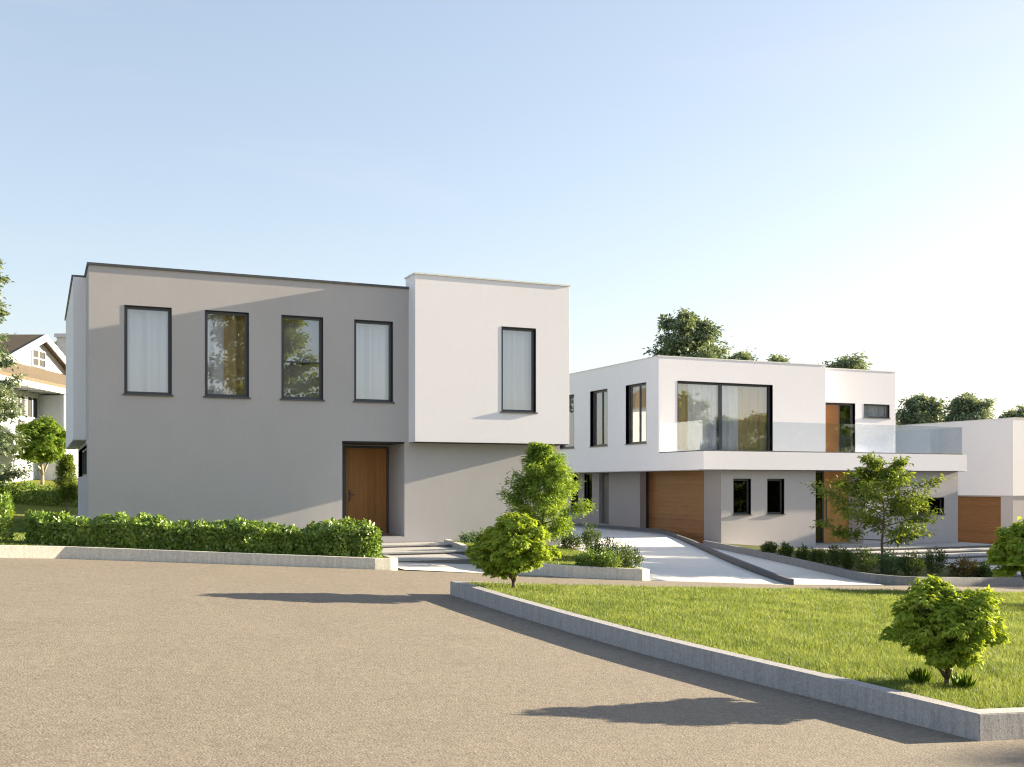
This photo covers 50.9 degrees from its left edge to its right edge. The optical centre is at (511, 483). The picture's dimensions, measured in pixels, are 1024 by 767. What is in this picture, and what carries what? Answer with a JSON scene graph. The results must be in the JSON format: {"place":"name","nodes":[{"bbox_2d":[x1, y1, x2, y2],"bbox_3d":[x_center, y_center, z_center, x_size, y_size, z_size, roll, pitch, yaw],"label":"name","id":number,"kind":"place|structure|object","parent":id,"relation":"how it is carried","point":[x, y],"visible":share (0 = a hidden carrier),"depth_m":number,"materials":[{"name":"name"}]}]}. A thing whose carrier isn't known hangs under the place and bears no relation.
{"place":"outdoors","nodes":[
{"label":"outdoors","id":0,"kind":"place"},
{"bbox_2d":[0,518,26,541],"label":"side lawn grass","id":1,"kind":"structure","parent":0,"point":[18,535],"depth_m":26.25,"materials":[{"name":"green plant"}]},
{"bbox_2d":[0,539,385,557],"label":"grass","id":2,"kind":"structure","parent":0,"point":[21,542],"depth_m":20.55,"materials":[{"name":"green plant"}]},
{"bbox_2d":[398,562,483,572],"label":"paving","id":3,"kind":"structure","parent":0,"point":[448,567],"depth_m":23.15,"materials":[{"name":"concrete"}]},
{"bbox_2d":[0,479,885,585],"bbox_3d":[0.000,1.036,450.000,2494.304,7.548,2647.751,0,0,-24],"label":"ground","id":4,"kind":"structure","parent":0,"point":[20,509],"depth_m":36.98,"materials":[{"name":"green plant"}]},
{"bbox_2d":[0,258,39,485],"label":"broadleaf tree","id":5,"kind":"object","parent":4,"relation":"on","point":[8,406],"visible":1,"depth_m":36.16,"materials":[{"name":"green plant"}]},
{"bbox_2d":[0,333,77,482],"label":"cottage","id":6,"kind":"structure","parent":4,"relation":"on","point":[42,364],"depth_m":50.80,"materials":[{"name":"white paint"}]},
{"bbox_2d":[16,394,24,417],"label":"window","id":7,"kind":"structure","parent":6,"relation":"in","point":[21,397],"depth_m":49.06,"materials":[{"name":"white paint"}]},
{"bbox_2d":[16,419,24,452],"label":"window","id":8,"kind":"structure","parent":6,"relation":"in","point":[17,420],"depth_m":48.84,"materials":[{"name":"white paint"}]},
{"bbox_2d":[26,395,38,418],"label":"window","id":9,"kind":"structure","parent":6,"relation":"in","point":[32,403],"depth_m":50.11,"materials":[{"name":"glass"}]},
{"bbox_2d":[31,349,45,368],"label":"window","id":10,"kind":"structure","parent":6,"relation":"in","point":[38,357],"depth_m":53.72,"materials":[{"name":"white paint"}]},
{"bbox_2d":[0,480,77,506],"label":"clipped hedge","id":11,"kind":"object","parent":4,"relation":"on","point":[19,492],"visible":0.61,"depth_m":37.93,"materials":[{"name":"green plant"}]},
{"bbox_2d":[14,415,70,483],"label":"maple tree","id":12,"kind":"object","parent":4,"relation":"on","point":[46,444],"visible":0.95,"depth_m":47.24,"materials":[{"name":"green plant"}]},
{"bbox_2d":[53,451,77,511],"bbox_3d":[-14.899,-0.036,35.996,1.052,2.193,1.038,0,0,-24],"label":"upright conifer","id":13,"kind":"object","parent":4,"relation":"on","point":[66,464],"visible":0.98,"depth_m":35.88,"materials":[{"name":"green plant"}]},
{"bbox_2d":[0,545,397,569],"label":"concrete kerb","id":14,"kind":"structure","parent":4,"relation":"on","point":[389,562],"depth_m":20.78,"materials":[{"name":"grey concrete"}]},
{"bbox_2d":[57,262,570,545],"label":"grey house","id":15,"kind":"structure","parent":4,"relation":"on","point":[424,407],"depth_m":27.52,"materials":[{"name":"paint"}]},
{"bbox_2d":[79,444,86,476],"bbox_3d":[-11.404,-0.586,28.742,0.158,0.772,5.424,0,0,-24],"label":"window","id":16,"kind":"structure","parent":15,"relation":"in","point":[83,472],"depth_m":30.90,"materials":[{"name":"glass"}]},
{"bbox_2d":[123,305,173,396],"bbox_3d":[-8.787,-3.250,25.937,1.250,2.300,0.445,0,0,-24],"label":"window","id":17,"kind":"structure","parent":15,"relation":"in","point":[147,329],"depth_m":26.02,"materials":[{"name":"glass"}]},
{"bbox_2d":[203,310,250,398],"bbox_3d":[-7.082,-3.250,26.691,1.220,2.300,0.449,0,0,-24],"label":"window","id":18,"kind":"structure","parent":15,"relation":"in","point":[226,332],"depth_m":26.78,"materials":[{"name":"glass"}]},
{"bbox_2d":[280,315,324,400],"bbox_3d":[-5.381,-3.150,27.420,1.140,2.300,0.411,0,0,-24],"label":"window","id":19,"kind":"structure","parent":15,"relation":"in","point":[301,337],"depth_m":27.54,"materials":[{"name":"glass"}]},
{"bbox_2d":[346,448,385,532],"bbox_3d":[-3.974,0.190,29.371,1.140,2.330,0.125,0,0,-24],"label":"door","id":20,"kind":"structure","parent":15,"relation":"in","point":[365,467],"depth_m":29.38,"materials":[{"name":"brown wood"}]},
{"bbox_2d":[353,319,394,403],"bbox_3d":[-3.679,-3.250,28.194,1.180,2.300,0.452,0,0,-24],"label":"window","id":21,"kind":"structure","parent":15,"relation":"in","point":[373,341],"depth_m":28.28,"materials":[{"name":"glass"}]},
{"bbox_2d":[500,326,537,413],"bbox_3d":[0.124,-3.150,29.286,1.140,2.500,0.444,0,0,-24],"label":"window","id":22,"kind":"structure","parent":15,"relation":"in","point":[517,343],"depth_m":29.37,"materials":[{"name":"glass"}]},
{"bbox_2d":[381,542,475,564],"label":"entrance steps","id":23,"kind":"structure","parent":4,"relation":"on","point":[428,552],"depth_m":25.64,"materials":[{"name":"concrete"}]},
{"bbox_2d":[444,539,649,580],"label":"concrete kerb","id":24,"kind":"structure","parent":4,"relation":"on","point":[594,572],"depth_m":22.77,"materials":[{"name":"grey concrete"}]},
{"bbox_2d":[570,523,793,584],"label":"driveway kerb","id":25,"kind":"structure","parent":4,"relation":"on","point":[749,566],"depth_m":32.05,"materials":[{"name":"concrete"}]},
{"bbox_2d":[642,307,733,358],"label":"broadleaf tree","id":26,"kind":"object","parent":4,"relation":"on","point":[690,334],"visible":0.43,"depth_m":69.29,"materials":[{"name":"green plant"}]},
{"bbox_2d":[450,581,1023,740],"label":"concrete kerb","id":27,"kind":"structure","parent":4,"relation":"on","point":[992,724],"depth_m":10.76,"materials":[{"name":"grey concrete"}]},
{"bbox_2d":[722,347,758,360],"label":"broadleaf tree","id":28,"kind":"object","parent":4,"relation":"on","point":[746,355],"visible":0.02,"depth_m":71.28,"materials":[{"name":"green plant"}]},
{"bbox_2d":[560,355,966,547],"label":"white house","id":29,"kind":"structure","parent":4,"relation":"on","point":[625,428],"depth_m":44.49,"materials":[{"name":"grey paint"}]},
{"bbox_2d":[560,394,573,448],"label":"window","id":30,"kind":"structure","parent":29,"relation":"in","point":[562,446],"depth_m":49.87,"materials":[{"name":"metal"}]},
{"bbox_2d":[570,474,577,510],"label":"window","id":31,"kind":"structure","parent":29,"relation":"in","point":[574,501],"depth_m":51.64,"materials":[{"name":"glass"}]},
{"bbox_2d":[584,474,591,511],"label":"window","id":32,"kind":"structure","parent":29,"relation":"in","point":[588,479],"depth_m":50.42,"materials":[{"name":"glass"}]},
{"bbox_2d":[590,389,607,446],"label":"window","id":33,"kind":"structure","parent":29,"relation":"in","point":[602,391],"depth_m":47.29,"materials":[{"name":"metal"}]},
{"bbox_2d":[603,473,608,522],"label":"side door","id":34,"kind":"structure","parent":29,"relation":"in","point":[606,475],"depth_m":48.89,"materials":[{"name":"metal"}]},
{"bbox_2d":[624,382,646,444],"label":"window","id":35,"kind":"structure","parent":29,"relation":"in","point":[638,387],"depth_m":44.87,"materials":[{"name":"metal"}]},
{"bbox_2d":[649,471,703,542],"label":"garage door","id":36,"kind":"structure","parent":29,"relation":"in","point":[676,498],"depth_m":43.87,"materials":[{"name":"brown wood"}]},
{"bbox_2d":[677,381,772,450],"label":"sliding door","id":37,"kind":"structure","parent":29,"relation":"in","point":[743,406],"depth_m":44.20,"materials":[{"name":"glass"}]},
{"bbox_2d":[733,479,751,515],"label":"window","id":38,"kind":"structure","parent":29,"relation":"in","point":[741,500],"depth_m":40.95,"materials":[{"name":"glass"}]},
{"bbox_2d":[766,479,785,514],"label":"window","id":39,"kind":"structure","parent":29,"relation":"in","point":[774,486],"depth_m":41.60,"materials":[{"name":"glass"}]},
{"bbox_2d":[659,420,962,454],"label":"glass balustrade","id":40,"kind":"object","parent":29,"relation":"on","point":[808,451],"visible":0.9,"depth_m":41.79,"materials":[{"name":"glass"}]},
{"bbox_2d":[824,471,848,542],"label":"door","id":41,"kind":"structure","parent":29,"relation":"in","point":[828,476],"depth_m":43.58,"materials":[{"name":"brown wood"}]},
{"bbox_2d":[826,402,854,451],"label":"terrace door","id":42,"kind":"structure","parent":29,"relation":"in","point":[832,409],"depth_m":47.35,"materials":[{"name":"wood"}]},
{"bbox_2d":[863,404,890,418],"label":"window","id":43,"kind":"structure","parent":29,"relation":"in","point":[877,411],"depth_m":48.40,"materials":[{"name":"glass"}]},
{"bbox_2d":[890,497,944,515],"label":"window","id":44,"kind":"structure","parent":29,"relation":"in","point":[937,501],"depth_m":44.83,"materials":[{"name":"glass"}]},
{"bbox_2d":[766,352,789,362],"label":"broadleaf tree","id":45,"kind":"object","parent":4,"relation":"on","point":[779,358],"visible":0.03,"depth_m":71.29,"materials":[{"name":"green plant"}]},
{"bbox_2d":[818,350,872,369],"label":"broadleaf tree","id":46,"kind":"object","parent":4,"relation":"on","point":[852,362],"visible":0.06,"depth_m":66.91,"materials":[{"name":"green plant"}]},
{"bbox_2d":[703,540,1023,585],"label":"concrete kerb","id":47,"kind":"structure","parent":4,"relation":"on","point":[887,580],"depth_m":28.05,"materials":[{"name":"grey concrete"}]},
{"bbox_2d":[797,542,1002,565],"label":"entrance steps","id":48,"kind":"structure","parent":4,"relation":"on","point":[973,551],"depth_m":41.48,"materials":[{"name":"concrete"}]},
{"bbox_2d":[895,393,946,424],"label":"broadleaf tree","id":49,"kind":"object","parent":4,"relation":"on","point":[921,409],"visible":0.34,"depth_m":83.18,"materials":[{"name":"green plant"}]},
{"bbox_2d":[895,417,1023,543],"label":"white house","id":50,"kind":"structure","parent":4,"relation":"on","point":[990,490],"depth_m":59.85,"materials":[{"name":"paint"}]},
{"bbox_2d":[958,496,1000,543],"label":"garage door","id":51,"kind":"structure","parent":50,"relation":"in","point":[979,518],"depth_m":60.30,"materials":[{"name":"brown wood"}]},
{"bbox_2d":[934,391,997,421],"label":"broadleaf tree","id":52,"kind":"object","parent":4,"relation":"on","point":[966,406],"visible":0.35,"depth_m":81.32,"materials":[{"name":"green plant"}]},
{"bbox_2d":[995,404,1023,417],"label":"broadleaf tree","id":53,"kind":"object","parent":4,"relation":"on","point":[1019,413],"visible":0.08,"depth_m":83.39,"materials":[{"name":"green plant"}]},
{"bbox_2d":[0,558,1023,766],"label":"road","id":54,"kind":"structure","parent":0,"point":[109,663],"depth_m":9.69,"materials":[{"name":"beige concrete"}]},
{"bbox_2d":[0,0,1023,423],"label":"sky","id":55,"kind":"structure","parent":0,"point":[816,181],"materials":[{"name":"blue"}]},
{"bbox_2d":[454,540,638,568],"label":"grass","id":56,"kind":"structure","parent":0,"point":[569,557],"depth_m":25.24,"materials":[{"name":"green plant"}]},
{"bbox_2d":[560,526,788,584],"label":"driveway","id":57,"kind":"structure","parent":0,"point":[668,557],"depth_m":29.86,"materials":[{"name":"concrete"}]},
{"bbox_2d":[467,580,1023,708],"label":"lawn grass","id":58,"kind":"structure","parent":0,"point":[829,625],"depth_m":14.22,"materials":[{"name":"green plant"}]},
{"bbox_2d":[701,543,879,584],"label":"driveway","id":59,"kind":"structure","parent":0,"point":[801,576],"depth_m":28.18,"materials":[{"name":"concrete"}]},
{"bbox_2d":[723,543,1017,576],"bbox_3d":[11.245,2.386,33.511,6.545,0.424,13.995,0,0,-6],"label":"planting bed","id":60,"kind":"object","parent":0,"point":[925,574],"visible":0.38,"depth_m":30.23,"materials":[{"name":"plant"}]},
{"bbox_2d":[759,540,778,553],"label":"shrub","id":61,"kind":"object","parent":60,"relation":"on","point":[768,546],"visible":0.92,"depth_m":34.09,"materials":[{"name":"green plant"}]},
{"bbox_2d":[777,541,794,556],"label":"shrub","id":62,"kind":"object","parent":60,"relation":"on","point":[786,549],"visible":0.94,"depth_m":32.81,"materials":[{"name":"green plant"}]},
{"bbox_2d":[795,543,809,559],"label":"shrub","id":63,"kind":"object","parent":60,"relation":"on","point":[801,554],"visible":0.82,"depth_m":31.66,"materials":[{"name":"green plant"}]},
{"bbox_2d":[806,547,826,563],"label":"shrub","id":64,"kind":"object","parent":60,"relation":"on","point":[819,554],"visible":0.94,"depth_m":30.37,"materials":[{"name":"green plant"}]},
{"bbox_2d":[823,543,842,566],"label":"shrub","id":65,"kind":"object","parent":60,"relation":"on","point":[834,556],"visible":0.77,"depth_m":29.16,"materials":[{"name":"green plant"}]},
{"bbox_2d":[838,545,854,569],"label":"shrub","id":66,"kind":"object","parent":60,"relation":"on","point":[844,557],"visible":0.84,"depth_m":28.32,"materials":[{"name":"green plant"}]},
{"bbox_2d":[850,540,879,573],"bbox_3d":[8.931,1.866,27.306,0.868,0.926,0.679,0,0,-24],"label":"shrub","id":67,"kind":"object","parent":60,"relation":"on","point":[864,562],"visible":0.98,"depth_m":27.23,"materials":[{"name":"green plant"}]},
{"bbox_2d":[800,451,955,570],"bbox_3d":[9.649,0.821,28.224,3.754,3.386,3.751,0,0,-24],"label":"young tree","id":68,"kind":"object","parent":60,"relation":"on","point":[881,478],"visible":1,"depth_m":27.82,"materials":[{"name":"green plant"}]},
{"bbox_2d":[872,547,905,573],"bbox_3d":[9.828,2.002,27.986,0.824,0.764,0.844,0,0,9],"label":"shrub","id":69,"kind":"object","parent":60,"relation":"on","point":[885,563],"visible":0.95,"depth_m":27.89,"materials":[{"name":"green plant"}]},
{"bbox_2d":[897,550,925,575],"bbox_3d":[10.313,2.046,27.663,0.722,0.732,0.753,0,0,4],"label":"shrub","id":70,"kind":"object","parent":60,"relation":"on","point":[913,569],"visible":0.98,"depth_m":27.59,"materials":[{"name":"green plant"}]},
{"bbox_2d":[922,545,949,572],"bbox_3d":[11.657,2.053,29.684,0.736,0.882,0.731,0,0,1],"label":"shrub","id":71,"kind":"object","parent":60,"relation":"on","point":[928,562],"visible":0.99,"depth_m":29.60,"materials":[{"name":"green plant"}]},
{"bbox_2d":[945,554,979,576],"bbox_3d":[12.016,2.184,28.600,0.822,0.659,0.842,0,0,-24],"label":"shrub","id":72,"kind":"object","parent":60,"relation":"on","point":[964,562],"visible":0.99,"depth_m":28.54,"materials":[{"name":"green plant"}]},
{"bbox_2d":[968,560,993,576],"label":"shrub","id":73,"kind":"object","parent":60,"relation":"on","point":[983,569],"visible":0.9,"depth_m":28.53,"materials":[{"name":"green plant"}]},
{"bbox_2d":[945,564,1020,573],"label":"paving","id":74,"kind":"structure","parent":0,"point":[992,566],"depth_m":36.82,"materials":[{"name":"concrete"}]},
{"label":"planting bed","id":75,"kind":"structure","parent":0,"visible":0},
{"bbox_2d":[0,491,15,541],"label":"clipped bush","id":76,"kind":"object","parent":75,"relation":"on","point":[6,518],"visible":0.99,"depth_m":20.61,"materials":[{"name":"green plant"}]},
{"bbox_2d":[23,508,383,557],"bbox_3d":[-6.048,1.042,21.612,6.974,1.160,1.243,0,0,-16],"label":"clipped hedge","id":77,"kind":"object","parent":75,"relation":"on","point":[330,537],"visible":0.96,"depth_m":21.21,"materials":[{"name":"green plant"}]},
{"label":"lawn soil","id":78,"kind":"structure","parent":0,"visible":0},
{"bbox_2d":[465,512,560,587],"bbox_3d":[0.060,1.136,17.404,1.523,1.380,1.349,0,0,-24],"label":"maple tree","id":79,"kind":"object","parent":78,"relation":"on","point":[511,547],"visible":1,"depth_m":17.13,"materials":[{"name":"green plant"}]},
{"bbox_2d":[905,666,931,684],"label":"grass tuft","id":80,"kind":"object","parent":78,"relation":"on","point":[923,675],"visible":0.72,"depth_m":10.36,"materials":[{"name":"green plant"}]},
{"bbox_2d":[878,574,1013,686],"bbox_3d":[4.169,1.471,10.372,1.075,1.210,1.072,0,0,45],"label":"maple tree","id":81,"kind":"object","parent":78,"relation":"on","point":[966,629],"visible":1,"depth_m":10.14,"materials":[{"name":"green plant"}]},
{"bbox_2d":[949,672,976,689],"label":"grass tuft","id":82,"kind":"object","parent":78,"relation":"on","point":[962,681],"visible":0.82,"depth_m":10.21,"materials":[{"name":"green plant"}]},
{"bbox_2d":[986,516,1023,579],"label":"bush","id":83,"kind":"object","parent":78,"relation":"on","point":[1006,549],"visible":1,"depth_m":22.27,"materials":[{"name":"green plant"}]},
{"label":"planting bed","id":84,"kind":"structure","parent":0,"visible":0},
{"bbox_2d":[458,530,478,543],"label":"shrub","id":85,"kind":"object","parent":84,"relation":"on","point":[470,537],"visible":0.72,"depth_m":28.09,"materials":[{"name":"green plant"}]},
{"bbox_2d":[473,527,488,543],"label":"shrub","id":86,"kind":"object","parent":84,"relation":"on","point":[480,535],"visible":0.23,"depth_m":26.52,"materials":[{"name":"green plant"}]},
{"bbox_2d":[496,439,597,544],"bbox_3d":[0.709,0.425,24.886,2.170,2.930,1.993,0,0,34],"label":"young tree","id":87,"kind":"object","parent":84,"relation":"on","point":[546,469],"visible":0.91,"depth_m":24.62,"materials":[{"name":"green plant"}]},
{"bbox_2d":[557,533,583,548],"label":"shrub","id":88,"kind":"object","parent":84,"relation":"on","point":[572,542],"visible":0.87,"depth_m":29.60,"materials":[{"name":"green plant"}]},
{"bbox_2d":[572,546,603,567],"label":"shrub","id":89,"kind":"object","parent":84,"relation":"on","point":[587,558],"visible":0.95,"depth_m":22.92,"materials":[{"name":"green plant"}]},
{"bbox_2d":[579,522,601,550],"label":"shrub","id":90,"kind":"object","parent":84,"relation":"on","point":[587,537],"visible":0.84,"depth_m":29.22,"materials":[{"name":"green plant"}]},
{"bbox_2d":[587,536,621,558],"bbox_3d":[2.210,1.533,25.573,0.864,0.728,0.935,0,0,-24],"label":"shrub","id":91,"kind":"object","parent":84,"relation":"on","point":[597,546],"visible":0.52,"depth_m":25.57,"materials":[{"name":"green plant"}]},
{"bbox_2d":[595,546,623,567],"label":"shrub","id":92,"kind":"object","parent":84,"relation":"on","point":[606,560],"visible":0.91,"depth_m":22.95,"materials":[{"name":"green plant"}]},
{"bbox_2d":[611,541,644,567],"bbox_3d":[2.559,1.585,23.673,0.835,0.659,0.791,0,0,33],"label":"shrub","id":93,"kind":"object","parent":84,"relation":"on","point":[628,559],"visible":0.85,"depth_m":23.58,"materials":[{"name":"green plant"}]}
]}

